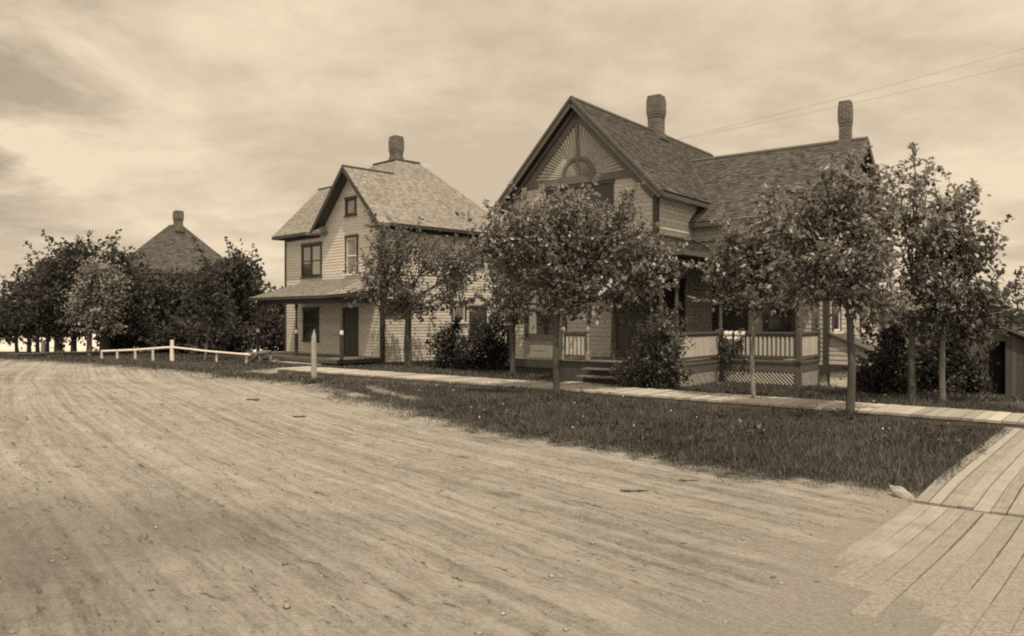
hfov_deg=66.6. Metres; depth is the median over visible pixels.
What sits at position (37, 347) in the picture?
street tree
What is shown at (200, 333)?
shrub
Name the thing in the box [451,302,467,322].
window
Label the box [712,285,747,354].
door
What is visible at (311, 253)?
window
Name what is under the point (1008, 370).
shed
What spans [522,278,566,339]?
window
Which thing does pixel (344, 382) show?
lawn grass
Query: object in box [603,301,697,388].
bush
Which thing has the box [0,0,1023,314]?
sky
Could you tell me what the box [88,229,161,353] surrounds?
street tree
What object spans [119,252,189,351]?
dense tree
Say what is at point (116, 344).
shrub
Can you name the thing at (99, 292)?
street tree
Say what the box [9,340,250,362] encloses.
rail fence
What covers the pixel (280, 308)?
dense tree
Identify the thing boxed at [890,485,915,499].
stone
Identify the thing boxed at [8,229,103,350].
street tree
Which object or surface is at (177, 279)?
dense tree
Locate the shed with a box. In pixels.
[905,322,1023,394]
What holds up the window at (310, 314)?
in the hipped house at (322, 232)
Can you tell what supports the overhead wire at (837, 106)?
attached to the gabled house at (687, 190)
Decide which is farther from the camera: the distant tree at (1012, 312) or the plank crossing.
the distant tree at (1012, 312)
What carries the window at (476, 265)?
in the hipped house at (322, 232)
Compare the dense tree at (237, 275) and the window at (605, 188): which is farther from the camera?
the dense tree at (237, 275)
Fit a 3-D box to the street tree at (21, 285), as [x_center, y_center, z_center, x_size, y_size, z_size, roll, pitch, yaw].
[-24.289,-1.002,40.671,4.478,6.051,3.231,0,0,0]
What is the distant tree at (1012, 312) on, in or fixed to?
on the ground at (522, 550)
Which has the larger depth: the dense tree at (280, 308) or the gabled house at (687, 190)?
the dense tree at (280, 308)
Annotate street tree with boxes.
[0,266,53,351]
[0,291,35,351]
[1,240,61,351]
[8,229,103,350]
[10,253,67,351]
[35,230,117,350]
[55,249,133,355]
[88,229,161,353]
[449,220,536,374]
[455,174,701,393]
[754,142,922,415]
[870,142,991,400]
[885,214,1023,401]
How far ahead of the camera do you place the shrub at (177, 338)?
38.97 m
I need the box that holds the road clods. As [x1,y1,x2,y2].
[0,372,980,635]
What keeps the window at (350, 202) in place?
in the hipped house at (322, 232)
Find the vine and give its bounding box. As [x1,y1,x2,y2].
[707,327,749,377]
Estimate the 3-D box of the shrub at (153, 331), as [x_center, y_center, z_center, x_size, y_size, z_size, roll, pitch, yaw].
[-18.172,0.952,39.952,3.435,3.065,3.357,0,0,33]
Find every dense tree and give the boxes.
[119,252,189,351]
[143,261,199,330]
[175,236,269,337]
[218,236,269,350]
[251,282,284,350]
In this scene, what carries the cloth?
hanging from the gabled house at (687, 190)
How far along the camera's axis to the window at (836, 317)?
22.68 m
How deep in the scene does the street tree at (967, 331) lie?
16.09 m
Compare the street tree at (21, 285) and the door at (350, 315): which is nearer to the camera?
the door at (350, 315)
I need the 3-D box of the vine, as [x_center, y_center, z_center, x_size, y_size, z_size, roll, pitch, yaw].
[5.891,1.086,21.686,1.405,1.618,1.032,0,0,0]
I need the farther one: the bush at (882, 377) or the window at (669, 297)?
the window at (669, 297)
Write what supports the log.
on the ground at (522, 550)
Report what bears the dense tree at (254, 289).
on the ground at (522, 550)
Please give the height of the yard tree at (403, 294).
5.979 m
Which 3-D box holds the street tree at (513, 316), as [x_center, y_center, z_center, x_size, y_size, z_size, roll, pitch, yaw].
[-0.263,-0.627,24.207,2.840,5.279,2.156,0,0,-39]
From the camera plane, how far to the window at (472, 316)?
34.22 m
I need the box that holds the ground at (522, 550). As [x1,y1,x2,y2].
[0,332,1023,635]
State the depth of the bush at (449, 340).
27.77 m
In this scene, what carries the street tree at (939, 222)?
on the ground at (522, 550)
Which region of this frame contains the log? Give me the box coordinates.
[250,350,271,364]
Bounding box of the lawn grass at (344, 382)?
[0,351,1023,403]
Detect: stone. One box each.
[267,359,281,363]
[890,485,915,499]
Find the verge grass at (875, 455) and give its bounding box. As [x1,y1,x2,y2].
[301,363,1023,502]
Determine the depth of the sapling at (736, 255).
16.21 m
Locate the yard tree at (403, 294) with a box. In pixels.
[337,207,481,365]
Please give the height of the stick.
0.031 m
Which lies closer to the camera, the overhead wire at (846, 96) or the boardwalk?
the boardwalk
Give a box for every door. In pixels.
[343,307,358,355]
[617,285,649,357]
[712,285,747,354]
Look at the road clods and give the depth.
7.04 m
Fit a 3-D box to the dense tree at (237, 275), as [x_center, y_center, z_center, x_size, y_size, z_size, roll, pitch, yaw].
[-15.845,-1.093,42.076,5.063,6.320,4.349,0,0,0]
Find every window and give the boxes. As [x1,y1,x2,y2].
[300,241,321,278]
[301,307,319,341]
[343,195,356,216]
[343,234,358,275]
[385,298,410,313]
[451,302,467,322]
[468,305,486,337]
[470,241,485,266]
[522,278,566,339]
[544,179,614,234]
[663,276,685,337]
[763,277,795,331]
[832,280,843,333]
[859,294,867,331]
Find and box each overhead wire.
[679,48,1023,138]
[679,63,1023,139]
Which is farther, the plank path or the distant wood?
the distant wood
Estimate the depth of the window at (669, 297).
23.32 m
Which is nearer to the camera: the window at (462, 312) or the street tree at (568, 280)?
the street tree at (568, 280)
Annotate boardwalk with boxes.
[275,366,1023,428]
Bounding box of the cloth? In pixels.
[724,331,744,342]
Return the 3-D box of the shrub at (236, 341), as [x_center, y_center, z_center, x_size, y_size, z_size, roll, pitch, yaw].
[-13.379,0.749,38.269,3.256,3.418,3.168,0,0,0]
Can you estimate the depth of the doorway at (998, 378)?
29.87 m
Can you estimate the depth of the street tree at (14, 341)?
44.89 m
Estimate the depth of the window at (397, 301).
30.93 m
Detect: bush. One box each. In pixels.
[424,314,476,368]
[442,306,509,371]
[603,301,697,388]
[842,309,929,395]
[900,323,999,397]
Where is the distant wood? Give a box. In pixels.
[84,310,1023,333]
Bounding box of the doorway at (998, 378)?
[989,341,1004,394]
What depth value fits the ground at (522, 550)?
6.42 m
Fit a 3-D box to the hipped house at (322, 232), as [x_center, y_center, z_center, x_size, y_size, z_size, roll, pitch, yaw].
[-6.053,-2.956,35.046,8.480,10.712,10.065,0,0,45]
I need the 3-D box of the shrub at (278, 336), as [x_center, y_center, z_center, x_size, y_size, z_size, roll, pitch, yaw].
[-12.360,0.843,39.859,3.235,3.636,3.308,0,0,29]
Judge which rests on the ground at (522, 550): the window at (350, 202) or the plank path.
the plank path
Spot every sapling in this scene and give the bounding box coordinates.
[182,260,247,359]
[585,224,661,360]
[677,185,809,397]
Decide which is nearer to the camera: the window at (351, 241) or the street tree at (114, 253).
the window at (351, 241)
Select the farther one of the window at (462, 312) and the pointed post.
the window at (462, 312)
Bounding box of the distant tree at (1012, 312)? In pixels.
[965,292,1023,329]
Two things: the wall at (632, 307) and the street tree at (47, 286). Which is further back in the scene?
the street tree at (47, 286)
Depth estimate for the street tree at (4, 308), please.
42.28 m
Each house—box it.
[116,210,229,351]
[240,135,508,365]
[492,94,892,387]
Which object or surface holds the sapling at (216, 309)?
on the ground at (522, 550)
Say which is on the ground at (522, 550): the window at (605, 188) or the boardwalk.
the boardwalk
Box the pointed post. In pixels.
[311,329,316,380]
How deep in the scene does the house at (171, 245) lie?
60.20 m
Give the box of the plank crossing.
[829,427,1023,635]
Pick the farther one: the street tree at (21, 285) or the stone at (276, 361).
the street tree at (21, 285)
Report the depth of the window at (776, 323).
22.74 m
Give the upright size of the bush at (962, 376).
2.575 m
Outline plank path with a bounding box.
[563,381,604,383]
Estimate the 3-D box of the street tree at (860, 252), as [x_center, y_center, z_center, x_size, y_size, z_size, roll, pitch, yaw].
[5.849,-0.576,14.065,3.020,5.164,2.139,0,0,0]
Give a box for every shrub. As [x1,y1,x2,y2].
[92,306,160,353]
[126,307,195,353]
[138,313,214,354]
[166,302,259,354]
[207,307,278,354]
[243,304,284,351]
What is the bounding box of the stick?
[620,490,648,491]
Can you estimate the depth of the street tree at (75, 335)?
38.71 m
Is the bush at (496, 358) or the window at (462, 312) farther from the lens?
the window at (462, 312)
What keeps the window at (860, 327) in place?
in the gabled house at (687, 190)

